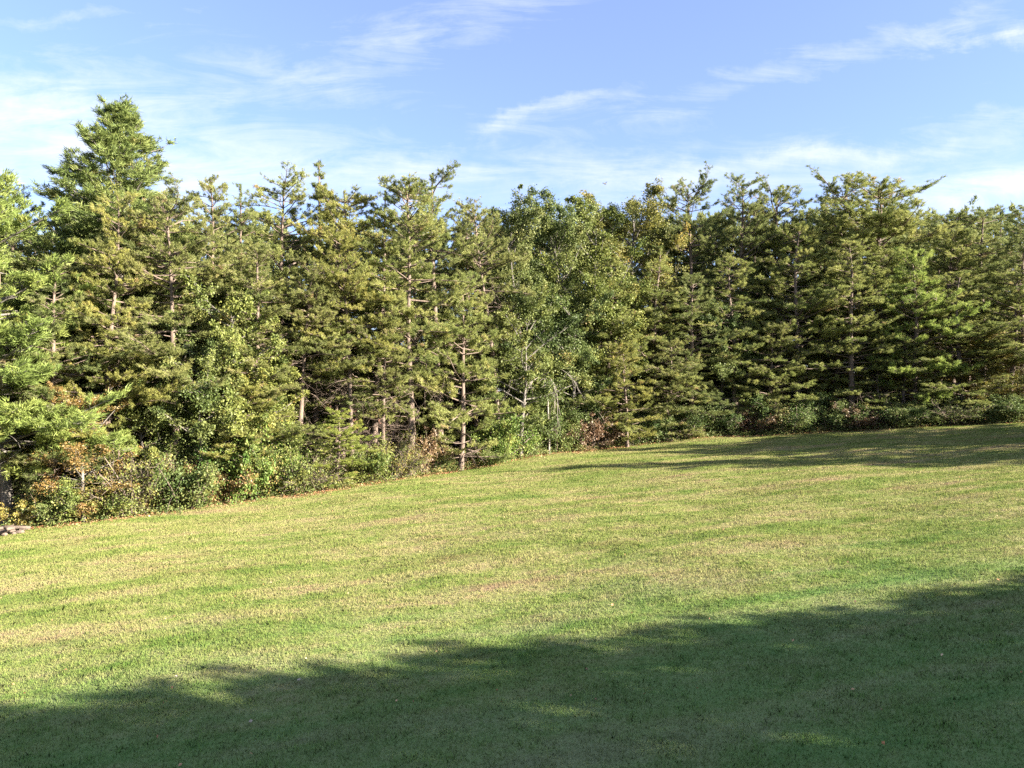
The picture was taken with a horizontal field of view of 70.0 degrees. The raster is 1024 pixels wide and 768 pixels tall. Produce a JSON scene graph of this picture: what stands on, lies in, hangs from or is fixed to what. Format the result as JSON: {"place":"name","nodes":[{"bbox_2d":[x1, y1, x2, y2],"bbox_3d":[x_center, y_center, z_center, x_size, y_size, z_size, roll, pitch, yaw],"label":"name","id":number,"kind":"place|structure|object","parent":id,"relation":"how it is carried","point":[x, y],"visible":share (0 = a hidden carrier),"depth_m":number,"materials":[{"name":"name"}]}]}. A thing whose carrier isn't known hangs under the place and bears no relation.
{"place":"outdoors","nodes":[
{"label":"outdoors","id":0,"kind":"place"},
{"bbox_2d":[0,396,1023,767],"bbox_3d":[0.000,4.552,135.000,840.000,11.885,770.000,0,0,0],"label":"ground","id":1,"kind":"structure","parent":0,"point":[526,722],"depth_m":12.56,"materials":[{"name":"green plant"}]},
{"bbox_2d":[0,525,30,535],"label":"wood heap","id":2,"kind":"object","parent":1,"relation":"on","point":[6,530],"visible":1,"depth_m":28.01,"materials":[{"name":"beige wood"}]},
{"bbox_2d":[0,492,49,526],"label":"bush","id":3,"kind":"object","parent":1,"relation":"on","point":[16,515],"visible":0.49,"depth_m":29.16,"materials":[{"name":"yellow plant"}]},
{"bbox_2d":[0,183,61,504],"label":"pine tree","id":4,"kind":"object","parent":1,"relation":"on","point":[23,249],"visible":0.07,"depth_m":35.53,"materials":[{"name":"green plant"}]},
{"bbox_2d":[9,471,88,526],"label":"bush","id":5,"kind":"object","parent":1,"relation":"on","point":[41,506],"visible":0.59,"depth_m":29.38,"materials":[{"name":"green plant"}]},
{"bbox_2d":[0,254,132,512],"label":"pine tree","id":6,"kind":"object","parent":1,"relation":"on","point":[41,298],"visible":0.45,"depth_m":30.22,"materials":[{"name":"green plant"}]},
{"bbox_2d":[0,167,141,524],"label":"white pine","id":7,"kind":"object","parent":1,"relation":"on","point":[20,372],"visible":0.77,"depth_m":29.38,"materials":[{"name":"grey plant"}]},
{"bbox_2d":[5,380,145,521],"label":"pine tree","id":8,"kind":"object","parent":1,"relation":"on","point":[74,449],"visible":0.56,"depth_m":29.58,"materials":[{"name":"green plant"}]},
{"bbox_2d":[43,486,112,522],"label":"bush","id":9,"kind":"object","parent":1,"relation":"on","point":[83,504],"visible":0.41,"depth_m":29.79,"materials":[{"name":"green plant"}]},
{"bbox_2d":[46,470,139,524],"bbox_3d":[-17.341,4.707,30.243,3.747,2.122,3.356,0,0,-26],"label":"bush","id":10,"kind":"object","parent":1,"relation":"on","point":[73,494],"visible":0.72,"depth_m":29.71,"materials":[{"name":"green plant"}]},
{"bbox_2d":[46,225,178,477],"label":"pine tree","id":11,"kind":"object","parent":1,"relation":"on","point":[140,287],"visible":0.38,"depth_m":32.24,"materials":[{"name":"green plant"}]},
{"bbox_2d":[28,188,197,514],"bbox_3d":[-17.404,-1.436,31.859,6.633,14.443,5.438,0,0,-30],"label":"pine tree","id":12,"kind":"object","parent":1,"relation":"on","point":[141,391],"visible":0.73,"depth_m":31.28,"materials":[{"name":"green plant"}]},
{"bbox_2d":[54,431,175,517],"bbox_3d":[-16.202,4.093,31.179,4.870,4.645,4.815,0,0,33],"label":"twiggy bush","id":13,"kind":"object","parent":1,"relation":"on","point":[139,494],"visible":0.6,"depth_m":30.57,"materials":[{"name":"green plant"}]},
{"bbox_2d":[0,93,253,440],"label":"white pine","id":14,"kind":"object","parent":1,"relation":"on","point":[116,142],"visible":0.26,"depth_m":35.65,"materials":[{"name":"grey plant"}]},
{"bbox_2d":[90,359,191,485],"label":"broadleaf tree","id":15,"kind":"object","parent":1,"relation":"on","point":[132,411],"visible":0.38,"depth_m":32.03,"materials":[{"name":"green plant"}]},
{"bbox_2d":[87,285,221,469],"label":"pine tree","id":16,"kind":"object","parent":1,"relation":"on","point":[160,290],"visible":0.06,"depth_m":34.21,"materials":[{"name":"green plant"}]},
{"bbox_2d":[138,491,183,511],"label":"bush","id":17,"kind":"object","parent":1,"relation":"on","point":[151,497],"visible":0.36,"depth_m":31.60,"materials":[{"name":"green plant"}]},
{"bbox_2d":[92,171,256,468],"bbox_3d":[-15.133,-1.730,33.193,6.717,14.872,8.253,0,0,-42],"label":"pine tree","id":18,"kind":"object","parent":1,"relation":"on","point":[159,250],"visible":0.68,"depth_m":32.54,"materials":[{"name":"green plant"}]},
{"bbox_2d":[137,439,225,514],"bbox_3d":[-14.412,4.348,32.153,4.102,3.815,5.186,0,0,-36],"label":"bush","id":19,"kind":"object","parent":1,"relation":"on","point":[174,486],"visible":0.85,"depth_m":31.31,"materials":[{"name":"green plant"}]},
{"bbox_2d":[127,319,259,490],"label":"broadleaf tree","id":20,"kind":"object","parent":1,"relation":"on","point":[199,426],"visible":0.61,"depth_m":32.46,"materials":[{"name":"green plant"}]},
{"bbox_2d":[157,439,261,505],"bbox_3d":[-13.401,3.959,33.438,4.541,3.307,4.291,0,0,0],"label":"bush","id":21,"kind":"object","parent":1,"relation":"on","point":[228,485],"visible":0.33,"depth_m":32.75,"materials":[{"name":"green plant"}]},
{"bbox_2d":[157,173,290,451],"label":"pine tree","id":22,"kind":"object","parent":1,"relation":"on","point":[214,212],"visible":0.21,"depth_m":36.37,"materials":[{"name":"green plant"}]},
{"bbox_2d":[173,269,296,476],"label":"broadleaf tree","id":23,"kind":"object","parent":1,"relation":"on","point":[247,303],"visible":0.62,"depth_m":33.21,"materials":[{"name":"green plant"}]},
{"bbox_2d":[184,380,293,498],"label":"tree","id":24,"kind":"object","parent":1,"relation":"on","point":[211,455],"visible":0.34,"depth_m":33.15,"materials":[{"name":"green plant"}]},
{"bbox_2d":[193,420,308,504],"bbox_3d":[-12.196,3.867,33.859,4.773,4.969,4.873,0,0,0],"label":"bush","id":25,"kind":"object","parent":1,"relation":"on","point":[268,471],"visible":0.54,"depth_m":33.06,"materials":[{"name":"green plant"}]},
{"bbox_2d":[192,341,314,479],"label":"broadleaf tree","id":26,"kind":"object","parent":1,"relation":"on","point":[274,408],"visible":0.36,"depth_m":34.40,"materials":[{"name":"green plant"}]},
{"bbox_2d":[195,182,311,421],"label":"pine tree","id":27,"kind":"object","parent":1,"relation":"on","point":[244,216],"visible":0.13,"depth_m":37.56,"materials":[{"name":"green plant"}]},
{"bbox_2d":[179,239,328,468],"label":"pine tree","id":28,"kind":"object","parent":1,"relation":"on","point":[242,280],"visible":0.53,"depth_m":34.58,"materials":[{"name":"green plant"}]},
{"bbox_2d":[224,431,318,498],"bbox_3d":[-11.281,3.735,34.166,4.060,3.395,3.635,0,0,-24],"label":"bush","id":29,"kind":"object","parent":1,"relation":"on","point":[279,471],"visible":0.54,"depth_m":33.67,"materials":[{"name":"green plant"}]},
{"bbox_2d":[207,161,358,451],"bbox_3d":[-12.981,-3.179,39.685,10.080,17.288,9.376,0,-1,0],"label":"pine tree","id":30,"kind":"object","parent":1,"relation":"on","point":[293,196],"visible":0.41,"depth_m":38.96,"materials":[{"name":"green plant"}]},
{"bbox_2d":[263,436,346,494],"bbox_3d":[-10.383,4.109,34.927,4.870,3.204,4.815,0,0,-39],"label":"twiggy bush","id":31,"kind":"object","parent":1,"relation":"on","point":[320,476],"visible":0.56,"depth_m":34.77,"materials":[{"name":"green plant"}]},
{"bbox_2d":[261,253,367,453],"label":"pine tree","id":32,"kind":"object","parent":1,"relation":"on","point":[309,299],"visible":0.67,"depth_m":36.27,"materials":[{"name":"green plant"}]},
{"bbox_2d":[286,160,356,450],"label":"pine tree","id":33,"kind":"object","parent":1,"relation":"on","point":[313,196],"visible":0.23,"depth_m":40.16,"materials":[{"name":"green plant"}]},
{"bbox_2d":[305,407,379,487],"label":"pine tree","id":34,"kind":"object","parent":1,"relation":"on","point":[347,460],"visible":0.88,"depth_m":35.58,"materials":[{"name":"green plant"}]},
{"bbox_2d":[289,245,406,472],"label":"pine tree","id":35,"kind":"object","parent":1,"relation":"on","point":[336,275],"visible":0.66,"depth_m":36.93,"materials":[{"name":"green plant"}]},
{"bbox_2d":[286,180,433,476],"bbox_3d":[-9.108,-2.770,39.621,8.991,16.028,7.525,0,0,28],"label":"pine tree","id":36,"kind":"object","parent":1,"relation":"on","point":[347,242],"visible":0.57,"depth_m":38.40,"materials":[{"name":"green plant"}]},
{"bbox_2d":[323,432,415,483],"bbox_3d":[-7.333,4.030,37.298,3.828,3.180,4.840,0,0,21],"label":"bush","id":37,"kind":"object","parent":1,"relation":"on","point":[380,456],"visible":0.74,"depth_m":36.79,"materials":[{"name":"green plant"}]},
{"bbox_2d":[323,294,424,478],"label":"pine tree","id":38,"kind":"object","parent":1,"relation":"on","point":[383,371],"visible":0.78,"depth_m":37.59,"materials":[{"name":"green plant"}]},
{"bbox_2d":[297,185,457,448],"bbox_3d":[-7.080,-2.850,39.786,8.441,15.902,6.858,2,0,0],"label":"pine tree","id":39,"kind":"object","parent":1,"relation":"on","point":[398,294],"visible":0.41,"depth_m":38.97,"materials":[{"name":"green plant"}]},
{"bbox_2d":[355,426,439,480],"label":"twiggy bush","id":40,"kind":"object","parent":1,"relation":"on","point":[407,463],"visible":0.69,"depth_m":38.02,"materials":[{"name":"green plant"}]},
{"bbox_2d":[324,171,486,475],"bbox_3d":[-5.691,-3.039,40.379,8.754,16.353,9.021,1,-1,0],"label":"pine tree","id":41,"kind":"object","parent":1,"relation":"on","point":[408,193],"visible":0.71,"depth_m":38.89,"materials":[{"name":"green plant"}]},
{"bbox_2d":[385,421,453,474],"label":"bush","id":42,"kind":"object","parent":1,"relation":"on","point":[429,441],"visible":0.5,"depth_m":39.69,"materials":[{"name":"brown plant"}]},
{"bbox_2d":[392,159,492,453],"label":"pine tree","id":43,"kind":"object","parent":1,"relation":"on","point":[460,228],"visible":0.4,"depth_m":43.30,"materials":[{"name":"green plant"}]},
{"bbox_2d":[433,458,465,471],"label":"bush","id":44,"kind":"object","parent":1,"relation":"on","point":[451,464],"visible":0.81,"depth_m":40.32,"materials":[{"name":"green plant"}]},
{"bbox_2d":[412,270,528,470],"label":"pine tree","id":45,"kind":"object","parent":1,"relation":"on","point":[443,414],"visible":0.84,"depth_m":40.39,"materials":[{"name":"green plant"}]},
{"bbox_2d":[465,449,486,464],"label":"bush","id":46,"kind":"object","parent":1,"relation":"on","point":[471,459],"visible":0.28,"depth_m":42.16,"materials":[{"name":"green plant"}]},
{"bbox_2d":[433,205,519,428],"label":"pine tree","id":47,"kind":"object","parent":1,"relation":"on","point":[469,386],"visible":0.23,"depth_m":45.57,"materials":[{"name":"green plant"}]},
{"bbox_2d":[419,196,535,430],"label":"pine tree","id":48,"kind":"object","parent":1,"relation":"on","point":[506,258],"visible":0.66,"depth_m":43.94,"materials":[{"name":"green plant"}]},
{"bbox_2d":[466,406,545,465],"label":"bush","id":49,"kind":"object","parent":1,"relation":"on","point":[509,441],"visible":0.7,"depth_m":41.85,"materials":[{"name":"green plant"}]},
{"bbox_2d":[0,192,1022,516],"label":"woodland","id":50,"kind":"object","parent":1,"relation":"on","point":[420,322],"visible":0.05,"depth_m":55.02,"materials":[{"name":"green plant"}]},
{"bbox_2d":[1,437,1021,765],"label":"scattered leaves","id":51,"kind":"object","parent":1,"relation":"on","point":[485,639],"visible":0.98,"depth_m":14.12,"materials":[{"name":"brown plant"}]},
{"bbox_2d":[0,412,1023,527],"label":"undergrowth","id":52,"kind":"object","parent":1,"relation":"on","point":[580,449],"visible":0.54,"depth_m":39.92,"materials":[{"name":"green plant"}]},
{"bbox_2d":[455,183,578,417],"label":"broadleaf tree","id":53,"kind":"object","parent":1,"relation":"on","point":[527,221],"visible":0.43,"depth_m":46.16,"materials":[{"name":"green plant"}]},
{"bbox_2d":[21,422,1023,531],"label":"leaf litter","id":54,"kind":"object","parent":1,"relation":"on","point":[140,515],"visible":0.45,"depth_m":39.05,"materials":[{"name":"brown plant"}]},
{"bbox_2d":[494,423,560,456],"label":"bush","id":55,"kind":"object","parent":1,"relation":"on","point":[535,447],"visible":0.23,"depth_m":44.39,"materials":[{"name":"green plant"}]},
{"bbox_2d":[466,279,595,456],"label":"broadleaf tree","id":56,"kind":"object","parent":1,"relation":"on","point":[543,360],"visible":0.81,"depth_m":43.84,"materials":[{"name":"green plant"}]},
{"bbox_2d":[498,365,583,452],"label":"dead tree","id":57,"kind":"object","parent":1,"relation":"on","point":[554,388],"visible":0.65,"depth_m":44.24,"materials":[{"name":"grey wood"}]},
{"bbox_2d":[501,372,585,452],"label":"broadleaf tree","id":58,"kind":"object","parent":1,"relation":"on","point":[514,401],"visible":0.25,"depth_m":45.56,"materials":[{"name":"green plant"}]},
{"bbox_2d":[506,184,608,402],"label":"broadleaf tree","id":59,"kind":"object","parent":1,"relation":"on","point":[572,241],"visible":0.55,"depth_m":48.70,"materials":[{"name":"green plant"}]},
{"bbox_2d":[535,394,587,452],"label":"bush","id":60,"kind":"object","parent":1,"relation":"on","point":[564,442],"visible":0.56,"depth_m":45.87,"materials":[{"name":"green plant"}]},
{"bbox_2d":[528,290,632,445],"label":"broadleaf tree","id":61,"kind":"object","parent":1,"relation":"on","point":[585,351],"visible":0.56,"depth_m":46.88,"materials":[{"name":"green plant"}]},
{"bbox_2d":[562,409,625,450],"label":"bush","id":62,"kind":"object","parent":1,"relation":"on","point":[591,434],"visible":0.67,"depth_m":46.60,"materials":[{"name":"brown plant"}]},
{"bbox_2d":[535,193,662,441],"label":"broadleaf tree","id":63,"kind":"object","parent":1,"relation":"on","point":[599,284],"visible":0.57,"depth_m":49.11,"materials":[{"name":"green plant"}]},
{"bbox_2d":[547,256,667,438],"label":"pine tree","id":64,"kind":"object","parent":1,"relation":"on","point":[620,418],"visible":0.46,"depth_m":48.18,"materials":[{"name":"green plant"}]},
{"bbox_2d":[580,404,653,448],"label":"bush","id":65,"kind":"object","parent":1,"relation":"on","point":[597,411],"visible":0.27,"depth_m":48.41,"materials":[{"name":"green plant"}]},
{"bbox_2d":[581,340,675,447],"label":"pine tree","id":66,"kind":"object","parent":1,"relation":"on","point":[621,360],"visible":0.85,"depth_m":47.03,"materials":[{"name":"green plant"}]},
{"bbox_2d":[579,175,701,413],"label":"pine tree","id":67,"kind":"object","parent":1,"relation":"on","point":[647,224],"visible":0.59,"depth_m":52.22,"materials":[{"name":"green plant"}]},
{"bbox_2d":[605,245,707,415],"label":"pine tree","id":68,"kind":"object","parent":1,"relation":"on","point":[670,317],"visible":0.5,"depth_m":50.11,"materials":[{"name":"green plant"}]},
{"bbox_2d":[629,401,702,444],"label":"bush","id":69,"kind":"object","parent":1,"relation":"on","point":[657,424],"visible":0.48,"depth_m":48.99,"materials":[{"name":"green plant"}]},
{"bbox_2d":[628,338,706,441],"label":"pine tree","id":70,"kind":"object","parent":1,"relation":"on","point":[666,372],"visible":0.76,"depth_m":48.56,"materials":[{"name":"green plant"}]},
{"bbox_2d":[664,402,713,438],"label":"bush","id":71,"kind":"object","parent":1,"relation":"on","point":[693,423],"visible":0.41,"depth_m":49.60,"materials":[{"name":"green plant"}]},
{"bbox_2d":[635,161,756,398],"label":"pine tree","id":72,"kind":"object","parent":1,"relation":"on","point":[680,220],"visible":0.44,"depth_m":54.24,"materials":[{"name":"green plant"}]},
{"bbox_2d":[640,271,752,433],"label":"pine tree","id":73,"kind":"object","parent":1,"relation":"on","point":[690,319],"visible":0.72,"depth_m":49.70,"materials":[{"name":"green plant"}]},
{"bbox_2d":[683,399,749,436],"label":"bush","id":74,"kind":"object","parent":1,"relation":"on","point":[717,425],"visible":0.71,"depth_m":50.11,"materials":[{"name":"green plant"}]},
{"bbox_2d":[673,288,780,419],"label":"tree","id":75,"kind":"object","parent":1,"relation":"on","point":[721,369],"visible":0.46,"depth_m":50.86,"materials":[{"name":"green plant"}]},
{"bbox_2d":[657,253,815,433],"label":"pine tree","id":76,"kind":"object","parent":1,"relation":"on","point":[730,259],"visible":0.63,"depth_m":50.77,"materials":[{"name":"green plant"}]},
{"bbox_2d":[703,395,789,434],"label":"bush","id":77,"kind":"object","parent":1,"relation":"on","point":[749,425],"visible":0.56,"depth_m":50.09,"materials":[{"name":"green plant"}]},
{"bbox_2d":[687,171,810,428],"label":"pine tree","id":78,"kind":"object","parent":1,"relation":"on","point":[758,227],"visible":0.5,"depth_m":54.16,"materials":[{"name":"green plant"}]},
{"bbox_2d":[721,318,821,433],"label":"pine tree","id":79,"kind":"object","parent":1,"relation":"on","point":[767,332],"visible":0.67,"depth_m":50.19,"materials":[{"name":"green plant"}]},
{"bbox_2d":[706,171,855,420],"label":"pine tree","id":80,"kind":"object","parent":1,"relation":"on","point":[777,197],"visible":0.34,"depth_m":54.16,"materials":[{"name":"green plant"}]},
{"bbox_2d":[746,391,831,433],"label":"bush","id":81,"kind":"object","parent":1,"relation":"on","point":[801,417],"visible":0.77,"depth_m":49.33,"materials":[{"name":"green plant"}]},
{"bbox_2d":[744,221,882,415],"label":"pine tree","id":82,"kind":"object","parent":1,"relation":"on","point":[795,307],"visible":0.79,"depth_m":51.18,"materials":[{"name":"green plant"}]},
{"bbox_2d":[750,165,914,407],"bbox_3d":[24.869,-6.491,53.868,11.748,19.143,9.778,0,0,-36],"label":"pine tree","id":83,"kind":"object","parent":1,"relation":"on","point":[834,222],"visible":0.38,"depth_m":53.18,"materials":[{"name":"green plant"}]},
{"bbox_2d":[806,396,868,430],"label":"bush","id":84,"kind":"object","parent":1,"relation":"on","point":[835,418],"visible":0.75,"depth_m":49.44,"materials":[{"name":"green plant"}]},
{"bbox_2d":[779,234,921,424],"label":"pine tree","id":85,"kind":"object","parent":1,"relation":"on","point":[851,369],"visible":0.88,"depth_m":49.91,"materials":[{"name":"green plant"}]},
{"bbox_2d":[826,397,915,429],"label":"bush","id":86,"kind":"object","parent":1,"relation":"on","point":[868,420],"visible":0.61,"depth_m":48.69,"materials":[{"name":"green plant"}]},
{"bbox_2d":[832,355,918,424],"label":"pine tree","id":87,"kind":"object","parent":1,"relation":"on","point":[884,375],"visible":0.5,"depth_m":50.36,"materials":[{"name":"green plant"}]},
{"bbox_2d":[850,398,953,428],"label":"bush","id":88,"kind":"object","parent":1,"relation":"on","point":[890,413],"visible":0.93,"depth_m":47.67,"materials":[{"name":"green plant"}]},
{"bbox_2d":[785,170,1019,406],"bbox_3d":[27.192,-6.411,54.403,14.590,18.741,12.044,0,0,-16],"label":"pine tree","id":89,"kind":"object","parent":1,"relation":"on","point":[884,200],"visible":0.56,"depth_m":51.62,"materials":[{"name":"green plant"}]},
{"bbox_2d":[842,339,968,423],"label":"pine tree","id":90,"kind":"object","parent":1,"relation":"on","point":[906,346],"visible":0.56,"depth_m":49.37,"materials":[{"name":"green plant"}]},
{"bbox_2d":[842,246,990,420],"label":"pine tree","id":91,"kind":"object","parent":1,"relation":"on","point":[934,295],"visible":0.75,"depth_m":49.21,"materials":[{"name":"green plant"}]},
{"bbox_2d":[875,396,993,425],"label":"twiggy bush","id":92,"kind":"object","parent":1,"relation":"on","point":[956,412],"visible":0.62,"depth_m":47.40,"materials":[{"name":"green plant"}]},
{"bbox_2d":[886,205,1023,419],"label":"pine tree","id":93,"kind":"object","parent":1,"relation":"on","point":[953,251],"visible":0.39,"depth_m":52.02,"materials":[{"name":"green plant"}]},
{"bbox_2d":[897,270,1023,416],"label":"pine tree","id":94,"kind":"object","parent":1,"relation":"on","point":[976,335],"visible":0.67,"depth_m":48.90,"materials":[{"name":"green plant"}]},
{"bbox_2d":[934,393,1023,424],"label":"bush","id":95,"kind":"object","parent":1,"relation":"on","point":[996,405],"visible":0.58,"depth_m":47.60,"materials":[{"name":"green plant"}]},
{"bbox_2d":[940,204,1022,395],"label":"pine tree","id":96,"kind":"object","parent":1,"relation":"on","point":[990,244],"visible":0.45,"depth_m":52.48,"materials":[{"name":"green plant"}]},
{"bbox_2d":[943,332,1023,413],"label":"pine tree","id":97,"kind":"object","parent":1,"relation":"on","point":[995,370],"visible":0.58,"depth_m":48.83,"materials":[{"name":"green plant"}]},
{"bbox_2d":[951,390,1023,422],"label":"bush","id":98,"kind":"object","parent":1,"relation":"on","point":[1018,412],"visible":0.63,"depth_m":47.02,"materials":[{"name":"green plant"}]},
{"bbox_2d":[954,264,1023,419],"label":"pine tree","id":99,"kind":"object","parent":1,"relation":"on","point":[1014,334],"visible":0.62,"depth_m":49.15,"materials":[{"name":"green plant"}]},
{"bbox_2d":[978,205,1023,403],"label":"pine tree","id":100,"kind":"object","parent":1,"relation":"on","point":[1008,270],"visible":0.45,"depth_m":50.38,"materials":[{"name":"green plant"}]},
{"bbox_2d":[0,0,1023,392],"label":"sky","id":101,"kind":"structure","parent":0,"point":[568,97],"materials":[{"name":"blue"}]}
]}

